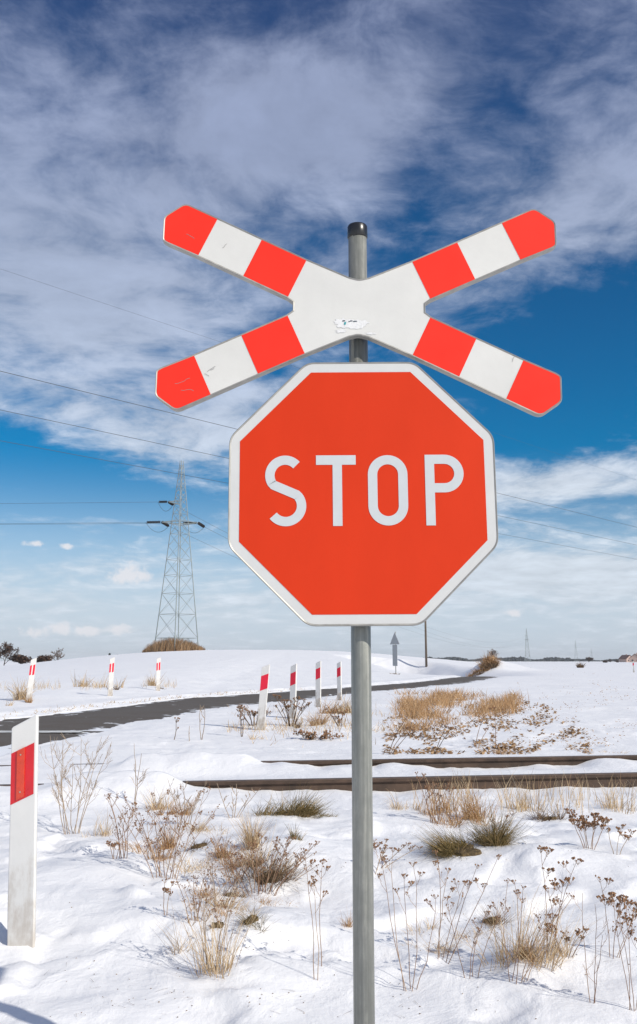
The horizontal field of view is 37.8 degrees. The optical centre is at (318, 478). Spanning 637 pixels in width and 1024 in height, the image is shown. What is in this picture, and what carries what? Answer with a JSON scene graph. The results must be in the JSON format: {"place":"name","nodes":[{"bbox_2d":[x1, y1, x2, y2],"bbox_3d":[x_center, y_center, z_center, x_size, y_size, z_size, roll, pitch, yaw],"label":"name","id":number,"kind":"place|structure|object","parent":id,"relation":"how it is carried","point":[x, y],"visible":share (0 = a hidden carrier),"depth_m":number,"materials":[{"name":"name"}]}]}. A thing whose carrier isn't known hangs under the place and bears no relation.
{"place":"outdoors","nodes":[
{"label":"outdoors","id":0,"kind":"place"},
{"bbox_2d":[152,908,200,955],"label":"tall grass","id":1,"kind":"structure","parent":0,"point":[176,947],"depth_m":4.00,"materials":[{"name":"plant"}]},
{"bbox_2d":[152,870,280,979],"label":"tall grass","id":2,"kind":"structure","parent":0,"point":[210,962],"depth_m":3.76,"materials":[{"name":"plant"}]},
{"bbox_2d":[0,676,495,755],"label":"road","id":3,"kind":"structure","parent":0,"point":[94,721],"depth_m":18.73,"materials":[{"name":"asphalt"}]},
{"bbox_2d":[2,269,541,448],"bbox_3d":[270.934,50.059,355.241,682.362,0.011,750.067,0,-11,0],"label":"power wire","id":4,"kind":"object","parent":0,"point":[143,316],"visible":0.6,"depth_m":50.44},
{"bbox_2d":[1,371,634,526],"bbox_3d":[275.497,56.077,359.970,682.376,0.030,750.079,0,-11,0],"label":"power wire","id":5,"kind":"object","parent":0,"point":[226,426],"visible":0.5,"depth_m":52.48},
{"bbox_2d":[3,441,632,558],"bbox_3d":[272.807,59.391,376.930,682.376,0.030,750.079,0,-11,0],"label":"power wire","id":6,"kind":"object","parent":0,"point":[224,482],"visible":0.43,"depth_m":69.02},
{"bbox_2d":[0,650,636,1023],"bbox_3d":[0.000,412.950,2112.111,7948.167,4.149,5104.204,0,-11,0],"label":"snow ground","id":7,"kind":"structure","parent":0,"point":[106,921],"depth_m":5.22,"materials":[{"name":"snow"}]},
{"bbox_2d":[0,641,19,665],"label":"leafy tree","id":8,"kind":"object","parent":7,"relation":"on","point":[8,649],"visible":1,"depth_m":171.82,"materials":[{"name":"brown plant"}]},
{"bbox_2d":[8,653,31,663],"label":"leafy shrub","id":9,"kind":"object","parent":7,"relation":"on","point":[20,658],"visible":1,"depth_m":171.23,"materials":[{"name":"brown plant"}]},
{"bbox_2d":[4,675,38,699],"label":"grass tuft","id":10,"kind":"object","parent":7,"relation":"on","point":[19,695],"visible":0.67,"depth_m":22.00,"materials":[{"name":"plant"}]},
{"bbox_2d":[7,715,38,947],"bbox_3d":[-1.302,1.602,4.142,0.125,1.074,0.100,-4,-11,5],"label":"guide post","id":11,"kind":"object","parent":7,"relation":"on","point":[21,914],"visible":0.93,"depth_m":4.11,"materials":[{"name":"white plastic"}]},
{"bbox_2d":[26,658,36,700],"bbox_3d":[-6.653,4.698,21.548,0.127,1.103,0.093,6,-12,-11],"label":"guide post","id":12,"kind":"object","parent":7,"relation":"on","point":[31,678],"visible":0.91,"depth_m":21.52,"materials":[{"name":"white plastic"}]},
{"bbox_2d":[36,655,52,661],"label":"leafy shrub","id":13,"kind":"object","parent":7,"relation":"on","point":[41,658],"visible":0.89,"depth_m":173.98,"materials":[{"name":"brown plant"}]},
{"bbox_2d":[48,648,63,659],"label":"bare tree","id":14,"kind":"object","parent":7,"relation":"on","point":[56,654],"visible":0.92,"depth_m":178.88,"materials":[{"name":"grey plant"}]},
{"bbox_2d":[39,734,111,834],"bbox_3d":[-1.671,2.096,6.403,0.484,0.699,0.194,0,-11,0],"label":"dry weed","id":15,"kind":"object","parent":7,"relation":"on","point":[63,777],"visible":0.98,"depth_m":6.39,"materials":[{"name":"plant"}]},
{"bbox_2d":[70,671,128,687],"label":"grass tuft","id":16,"kind":"object","parent":7,"relation":"on","point":[83,684],"visible":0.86,"depth_m":28.50,"materials":[{"name":"plant"}]},
{"bbox_2d":[81,807,117,836],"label":"grass tuft","id":17,"kind":"object","parent":7,"relation":"on","point":[105,834],"visible":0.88,"depth_m":6.27,"materials":[{"name":"plant"}]},
{"bbox_2d":[108,657,114,695],"bbox_3d":[-5.455,5.245,24.493,0.127,1.102,0.093,4,-12,-12],"label":"guide post","id":18,"kind":"object","parent":7,"relation":"on","point":[111,677],"visible":0.93,"depth_m":24.46,"materials":[{"name":"white plastic"}]},
{"bbox_2d":[106,840,121,858],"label":"dry weed","id":19,"kind":"object","parent":7,"relation":"on","point":[112,845],"visible":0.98,"depth_m":5.36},
{"bbox_2d":[104,793,139,858],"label":"dry weed","id":20,"kind":"object","parent":7,"relation":"on","point":[116,827],"visible":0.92,"depth_m":5.40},
{"bbox_2d":[102,836,158,854],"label":"grass tuft","id":21,"kind":"object","parent":7,"relation":"on","point":[135,845],"visible":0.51,"depth_m":5.72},
{"bbox_2d":[132,749,148,801],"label":"dry weed","id":22,"kind":"object","parent":7,"relation":"on","point":[143,775],"visible":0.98,"depth_m":7.32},
{"bbox_2d":[144,675,163,685],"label":"grass tuft","id":23,"kind":"object","parent":7,"relation":"on","point":[152,682],"visible":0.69,"depth_m":30.57,"materials":[{"name":"plant"}]},
{"bbox_2d":[156,657,160,690],"bbox_3d":[-4.892,6.001,28.418,0.127,1.103,0.093,2,-11,-12],"label":"guide post","id":24,"kind":"object","parent":7,"relation":"on","point":[158,664],"visible":0.94,"depth_m":28.39,"materials":[{"name":"white plastic"}]},
{"bbox_2d":[137,782,181,809],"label":"grass tuft","id":25,"kind":"object","parent":7,"relation":"on","point":[157,806],"visible":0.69,"depth_m":7.19,"materials":[{"name":"plant"}]},
{"bbox_2d":[143,837,183,860],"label":"grass tuft","id":26,"kind":"object","parent":7,"relation":"on","point":[165,854],"visible":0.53,"depth_m":5.46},
{"bbox_2d":[108,786,219,878],"bbox_3d":[-0.856,1.961,5.136,0.616,0.519,0.216,2,-11,-10],"label":"dry weed","id":27,"kind":"object","parent":7,"relation":"on","point":[163,834],"visible":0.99,"depth_m":5.13,"materials":[{"name":"plant"}]},
{"bbox_2d":[148,810,188,849],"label":"grass tuft","id":28,"kind":"object","parent":7,"relation":"on","point":[168,841],"visible":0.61,"depth_m":5.84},
{"bbox_2d":[162,878,176,914],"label":"dry weed","id":29,"kind":"object","parent":7,"relation":"on","point":[167,889],"visible":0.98,"depth_m":4.29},
{"bbox_2d":[142,637,204,652],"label":"dry grass","id":30,"kind":"structure","parent":7,"relation":"on","point":[162,645],"depth_m":144.68,"materials":[{"name":"plant"}]},
{"bbox_2d":[154,797,195,815],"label":"grass tuft","id":31,"kind":"object","parent":7,"relation":"on","point":[171,811],"visible":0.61,"depth_m":6.96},
{"bbox_2d":[146,460,204,650],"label":"lattice pylon","id":32,"kind":"object","parent":7,"relation":"on","point":[172,503],"visible":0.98,"depth_m":150.87,"materials":[{"name":"metal"}]},
{"bbox_2d":[167,778,207,824],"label":"dry weed","id":33,"kind":"object","parent":7,"relation":"on","point":[184,802],"visible":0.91,"depth_m":6.53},
{"bbox_2d":[161,849,219,876],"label":"grass tuft","id":34,"kind":"object","parent":7,"relation":"on","point":[190,865],"visible":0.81,"depth_m":5.32,"materials":[{"name":"plant"}]},
{"bbox_2d":[176,834,215,851],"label":"grass tuft","id":35,"kind":"object","parent":7,"relation":"on","point":[200,845],"visible":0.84,"depth_m":5.65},
{"bbox_2d":[157,810,234,834],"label":"grass tuft","id":36,"kind":"object","parent":7,"relation":"on","point":[201,827],"visible":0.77,"depth_m":6.20,"materials":[{"name":"plant"}]},
{"bbox_2d":[0,678,411,747],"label":"dry grass","id":37,"kind":"structure","parent":7,"relation":"on","point":[316,726],"depth_m":14.53,"materials":[{"name":"plant"}]},
{"bbox_2d":[170,867,242,922],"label":"dry weed","id":38,"kind":"object","parent":7,"relation":"on","point":[207,874],"visible":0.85,"depth_m":4.21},
{"bbox_2d":[190,882,226,897],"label":"grass tuft","id":39,"kind":"object","parent":7,"relation":"on","point":[205,891],"visible":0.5,"depth_m":4.75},
{"bbox_2d":[185,879,239,971],"bbox_3d":[-0.435,1.841,3.817,0.229,0.362,0.094,0,-11,0],"label":"dry weed","id":40,"kind":"object","parent":7,"relation":"on","point":[215,916],"visible":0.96,"depth_m":3.82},
{"bbox_2d":[187,898,246,919],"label":"grass tuft","id":41,"kind":"object","parent":7,"relation":"on","point":[219,910],"visible":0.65,"depth_m":4.34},
{"bbox_2d":[194,827,248,860],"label":"grass tuft","id":42,"kind":"object","parent":7,"relation":"on","point":[217,848],"visible":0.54,"depth_m":5.48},
{"bbox_2d":[202,844,252,908],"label":"dry weed","id":43,"kind":"object","parent":7,"relation":"on","point":[210,867],"visible":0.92,"depth_m":4.47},
{"bbox_2d":[205,844,255,869],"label":"grass tuft","id":44,"kind":"object","parent":7,"relation":"on","point":[229,862],"visible":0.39,"depth_m":5.32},
{"bbox_2d":[200,879,260,897],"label":"grass tuft","id":45,"kind":"object","parent":7,"relation":"on","point":[231,892],"visible":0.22,"depth_m":4.86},
{"bbox_2d":[194,871,271,913],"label":"grass tuft","id":46,"kind":"object","parent":7,"relation":"on","point":[243,907],"visible":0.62,"depth_m":4.52,"materials":[{"name":"plant"}]},
{"bbox_2d":[210,836,255,884],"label":"dry weed","id":47,"kind":"object","parent":7,"relation":"on","point":[221,847],"visible":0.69,"depth_m":5.03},
{"bbox_2d":[217,784,258,817],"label":"dry weed","id":48,"kind":"object","parent":7,"relation":"on","point":[236,800],"visible":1,"depth_m":6.75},
{"bbox_2d":[237,705,246,736],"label":"dry weed","id":49,"kind":"object","parent":7,"relation":"on","point":[240,708],"visible":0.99,"depth_m":13.02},
{"bbox_2d":[211,840,280,896],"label":"dry weed","id":50,"kind":"object","parent":7,"relation":"on","point":[241,856],"visible":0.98,"depth_m":4.87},
{"bbox_2d":[207,820,284,867],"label":"grass tuft","id":51,"kind":"object","parent":7,"relation":"on","point":[261,853],"visible":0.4,"depth_m":5.29,"materials":[{"name":"plant"}]},
{"bbox_2d":[220,810,277,849],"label":"grass tuft","id":52,"kind":"object","parent":7,"relation":"on","point":[249,836],"visible":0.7,"depth_m":5.55,"materials":[{"name":"plant"}]},
{"bbox_2d":[236,705,271,725],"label":"dry weed","id":53,"kind":"object","parent":7,"relation":"on","point":[254,713],"visible":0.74,"depth_m":14.57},
{"bbox_2d":[233,901,279,933],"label":"grass tuft","id":54,"kind":"object","parent":7,"relation":"on","point":[249,918],"visible":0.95,"depth_m":4.15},
{"bbox_2d":[257,664,269,729],"bbox_3d":[-0.833,3.363,14.152,0.127,1.083,0.093,2,-10,15],"label":"guide post","id":55,"kind":"object","parent":7,"relation":"on","point":[263,695],"visible":0.88,"depth_m":14.12,"materials":[{"name":"white plastic"}]},
{"bbox_2d":[214,821,319,895],"bbox_3d":[-0.263,2.081,5.098,0.712,0.379,0.724,0,-11,0],"label":"grass tuft","id":56,"kind":"object","parent":7,"relation":"on","point":[264,876],"visible":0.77,"depth_m":5.03,"materials":[{"name":"plant"}]},
{"bbox_2d":[247,829,319,895],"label":"dry weed","id":57,"kind":"object","parent":7,"relation":"on","point":[284,853],"visible":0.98,"depth_m":4.89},
{"bbox_2d":[247,783,336,819],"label":"grass tuft","id":58,"kind":"object","parent":7,"relation":"on","point":[300,809],"visible":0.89,"depth_m":6.89,"materials":[{"name":"plant"}]},
{"bbox_2d":[273,694,311,726],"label":"dry weed","id":59,"kind":"object","parent":7,"relation":"on","point":[294,706],"visible":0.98,"depth_m":14.50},
{"bbox_2d":[289,664,296,717],"bbox_3d":[-0.452,3.942,17.093,0.127,1.083,0.093,-5,-12,30],"label":"guide post","id":60,"kind":"object","parent":7,"relation":"on","point":[293,683],"visible":0.74,"depth_m":17.08,"materials":[{"name":"white plastic"}]},
{"bbox_2d":[284,823,305,840],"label":"grass tuft","id":61,"kind":"object","parent":7,"relation":"on","point":[293,835],"visible":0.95,"depth_m":5.67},
{"bbox_2d":[282,857,318,881],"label":"dry weed","id":62,"kind":"object","parent":7,"relation":"on","point":[296,868],"visible":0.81,"depth_m":5.00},
{"bbox_2d":[301,848,328,979],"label":"dry weed","id":63,"kind":"object","parent":7,"relation":"on","point":[314,882],"visible":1,"depth_m":3.75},
{"bbox_2d":[303,707,332,725],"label":"grass tuft","id":64,"kind":"object","parent":7,"relation":"on","point":[316,720],"visible":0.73,"depth_m":14.90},
{"bbox_2d":[315,661,320,706],"bbox_3d":[0.009,4.486,20.149,0.127,1.083,0.093,-6,-12,30],"label":"guide post","id":65,"kind":"object","parent":7,"relation":"on","point":[318,684],"visible":0.91,"depth_m":20.11,"materials":[{"name":"white plastic"}]},
{"bbox_2d":[0,755,636,791],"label":"railway track","id":66,"kind":"structure","parent":7,"relation":"on","point":[403,784],"depth_m":8.49,"materials":[{"name":"metal"}]},
{"bbox_2d":[293,729,343,739],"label":"dry weed","id":67,"kind":"object","parent":7,"relation":"on","point":[310,734],"visible":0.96,"depth_m":12.51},
{"bbox_2d":[314,858,330,965],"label":"dry weed","id":68,"kind":"object","parent":7,"relation":"on","point":[324,860],"visible":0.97,"depth_m":3.89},
{"bbox_2d":[314,694,346,713],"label":"grass tuft","id":69,"kind":"object","parent":7,"relation":"on","point":[331,709],"visible":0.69,"depth_m":18.37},
{"bbox_2d":[324,705,348,725],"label":"dry weed","id":70,"kind":"object","parent":7,"relation":"on","point":[338,716],"visible":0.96,"depth_m":14.53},
{"bbox_2d":[46,799,629,1018],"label":"plant crumbs","id":71,"kind":"object","parent":7,"relation":"on","point":[288,940],"visible":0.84,"depth_m":3.76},
{"bbox_2d":[337,661,341,699],"bbox_3d":[0.552,5.269,24.075,0.127,1.083,0.093,-8,-14,33],"label":"guide post","id":72,"kind":"object","parent":7,"relation":"on","point":[339,679],"visible":0.95,"depth_m":24.05,"materials":[{"name":"white plastic"}]},
{"bbox_2d":[332,696,350,713],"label":"grass tuft","id":73,"kind":"object","parent":7,"relation":"on","point":[343,709],"visible":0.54,"depth_m":18.23,"materials":[{"name":"plant"}]},
{"bbox_2d":[338,907,352,927],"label":"grass tuft","id":74,"kind":"object","parent":7,"relation":"on","point":[348,923],"visible":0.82,"depth_m":4.29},
{"bbox_2d":[155,204,561,1023],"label":"crossing sign","id":75,"kind":"object","parent":7,"relation":"on","point":[361,494],"visible":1,"depth_m":2.81,"materials":[{"name":"red metal"}]},
{"bbox_2d":[390,632,398,672],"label":"warning sign","id":76,"kind":"object","parent":7,"relation":"on","point":[394,640],"visible":0.95,"depth_m":61.97,"materials":[{"name":"grey metal"}]},
{"bbox_2d":[373,839,422,873],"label":"dry weed","id":77,"kind":"object","parent":7,"relation":"on","point":[398,850],"visible":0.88,"depth_m":5.24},
{"bbox_2d":[389,716,414,753],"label":"dry weed","id":78,"kind":"object","parent":7,"relation":"on","point":[395,734],"visible":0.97,"depth_m":10.69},
{"bbox_2d":[373,841,438,990],"bbox_3d":[0.349,1.738,3.688,0.266,0.574,0.097,0,-11,0],"label":"dry weed","id":79,"kind":"object","parent":7,"relation":"on","point":[404,877],"visible":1,"depth_m":3.70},
{"bbox_2d":[386,789,427,810],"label":"grass tuft","id":80,"kind":"object","parent":7,"relation":"on","point":[398,805],"visible":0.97,"depth_m":7.26,"materials":[{"name":"plant"}]},
{"bbox_2d":[399,910,442,935],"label":"grass tuft","id":81,"kind":"object","parent":7,"relation":"on","point":[435,926],"visible":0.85,"depth_m":4.36,"materials":[{"name":"plant"}]},
{"bbox_2d":[425,621,427,666],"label":"utility pole","id":82,"kind":"object","parent":7,"relation":"on","point":[426,663],"visible":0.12,"depth_m":116.04,"materials":[{"name":"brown wood"}]},
{"bbox_2d":[396,932,466,957],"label":"grass tuft","id":83,"kind":"object","parent":7,"relation":"on","point":[441,947],"visible":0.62,"depth_m":4.12,"materials":[{"name":"plant"}]},
{"bbox_2d":[415,771,454,823],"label":"dry weed","id":84,"kind":"object","parent":7,"relation":"on","point":[427,787],"visible":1,"depth_m":6.85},
{"bbox_2d":[410,783,467,815],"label":"grass tuft","id":85,"kind":"object","parent":7,"relation":"on","point":[446,808],"visible":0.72,"depth_m":7.13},
{"bbox_2d":[405,817,484,861],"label":"grass tuft","id":86,"kind":"object","parent":7,"relation":"on","point":[445,848],"visible":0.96,"depth_m":5.38,"materials":[{"name":"plant"}]},
{"bbox_2d":[378,685,530,732],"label":"dry grass","id":87,"kind":"structure","parent":7,"relation":"on","point":[414,708],"depth_m":18.57,"materials":[{"name":"plant"}]},
{"bbox_2d":[419,795,507,827],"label":"grass tuft","id":88,"kind":"object","parent":7,"relation":"on","point":[455,819],"visible":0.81,"depth_m":6.83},
{"bbox_2d":[432,850,500,963],"bbox_3d":[0.637,1.832,3.966,0.292,0.474,0.090,1,-11,-5],"label":"dry weed","id":89,"kind":"object","parent":7,"relation":"on","point":[452,889],"visible":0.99,"depth_m":3.97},
{"bbox_2d":[446,919,494,941],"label":"grass tuft","id":90,"kind":"object","parent":7,"relation":"on","point":[468,932],"visible":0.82,"depth_m":4.25,"materials":[{"name":"plant"}]},
{"bbox_2d":[441,896,504,978],"bbox_3d":[0.626,1.835,3.707,0.263,0.321,0.118,0,-11,0],"label":"dry weed","id":91,"kind":"object","parent":7,"relation":"on","point":[475,942],"visible":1,"depth_m":3.73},
{"bbox_2d":[447,777,506,822],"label":"grass tuft","id":92,"kind":"object","parent":7,"relation":"on","point":[469,808],"visible":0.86,"depth_m":6.96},
{"bbox_2d":[472,658,500,675],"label":"dry bush","id":93,"kind":"object","parent":7,"relation":"on","point":[485,666],"visible":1,"depth_m":90.82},
{"bbox_2d":[476,650,503,667],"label":"dry bush","id":94,"kind":"object","parent":7,"relation":"on","point":[487,659],"visible":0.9,"depth_m":91.97,"materials":[{"name":"beige plant"}]},
{"bbox_2d":[452,792,539,848],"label":"grass tuft","id":95,"kind":"object","parent":7,"relation":"on","point":[500,837],"visible":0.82,"depth_m":5.48,"materials":[{"name":"plant"}]},
{"bbox_2d":[476,902,523,927],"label":"grass tuft","id":96,"kind":"object","parent":7,"relation":"on","point":[490,919],"visible":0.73,"depth_m":4.39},
{"bbox_2d":[381,680,636,754],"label":"leaf litter","id":97,"kind":"object","parent":7,"relation":"on","point":[482,752],"visible":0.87,"depth_m":13.04,"materials":[{"name":"plant"}]},
{"bbox_2d":[493,786,547,812],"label":"grass tuft","id":98,"kind":"object","parent":7,"relation":"on","point":[517,808],"visible":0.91,"depth_m":7.26,"materials":[{"name":"plant"}]},
{"bbox_2d":[423,656,618,660],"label":"wood","id":99,"kind":"object","parent":7,"relation":"on","point":[520,658],"visible":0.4,"depth_m":1479.80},
{"bbox_2d":[413,768,635,816],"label":"dry grass","id":100,"kind":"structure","parent":7,"relation":"on","point":[521,799],"depth_m":7.49,"materials":[{"name":"plant"}]},
{"bbox_2d":[491,930,557,976],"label":"grass tuft","id":101,"kind":"object","parent":7,"relation":"on","point":[523,955],"visible":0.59,"depth_m":3.74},
{"bbox_2d":[500,878,574,983],"bbox_3d":[0.859,1.772,3.623,0.275,0.395,0.140,2,-11,-9],"label":"dry weed","id":102,"kind":"object","parent":7,"relation":"on","point":[548,914],"visible":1,"depth_m":3.62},
{"bbox_2d":[522,795,580,821],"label":"grass tuft","id":103,"kind":"object","parent":7,"relation":"on","point":[549,818],"visible":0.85,"depth_m":6.92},
{"bbox_2d":[537,845,583,948],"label":"dry weed","id":104,"kind":"object","parent":7,"relation":"on","point":[552,883],"visible":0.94,"depth_m":3.87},
{"bbox_2d":[544,922,588,956],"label":"dry weed","id":105,"kind":"object","parent":7,"relation":"on","point":[577,934],"visible":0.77,"depth_m":3.77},
{"bbox_2d":[564,808,611,849],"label":"dry weed","id":106,"kind":"object","parent":7,"relation":"on","point":[592,824],"visible":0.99,"depth_m":5.51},
{"bbox_2d":[571,890,610,1002],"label":"dry weed","id":107,"kind":"object","parent":7,"relation":"on","point":[595,956],"visible":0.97,"depth_m":3.46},
{"bbox_2d":[590,782,636,813],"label":"grass tuft","id":108,"kind":"object","parent":7,"relation":"on","point":[613,804],"visible":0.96,"depth_m":7.33,"materials":[{"name":"plant"}]},
{"bbox_2d":[595,874,636,958],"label":"dry weed","id":109,"kind":"object","parent":7,"relation":"on","point":[602,899],"visible":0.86,"depth_m":3.82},
{"bbox_2d":[603,818,635,853],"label":"dry weed","id":110,"kind":"object","parent":7,"relation":"on","point":[620,832],"visible":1,"depth_m":5.26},
{"bbox_2d":[608,892,636,1010],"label":"dry weed","id":111,"kind":"object","parent":7,"relation":"on","point":[620,923],"visible":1,"depth_m":3.41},
{"bbox_2d":[619,654,630,661],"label":"farmhouse","id":112,"kind":"object","parent":7,"relation":"on","point":[624,658],"visible":0.65,"depth_m":743.76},
{"bbox_2d":[2,410,634,544],"bbox_3d":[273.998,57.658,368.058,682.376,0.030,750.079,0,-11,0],"label":"power wire","id":113,"kind":"object","parent":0,"point":[228,458],"visible":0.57,"depth_m":60.85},
{"bbox_2d":[0,0,636,660],"label":"sky","id":114,"kind":"structure","parent":0,"point":[429,125],"materials":[{"name":"blue"}]},
{"bbox_2d":[454,875,602,971],"bbox_3d":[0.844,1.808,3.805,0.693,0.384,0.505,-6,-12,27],"label":"tall grass","id":115,"kind":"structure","parent":0,"point":[502,951],"depth_m":3.75,"materials":[{"name":"plant"}]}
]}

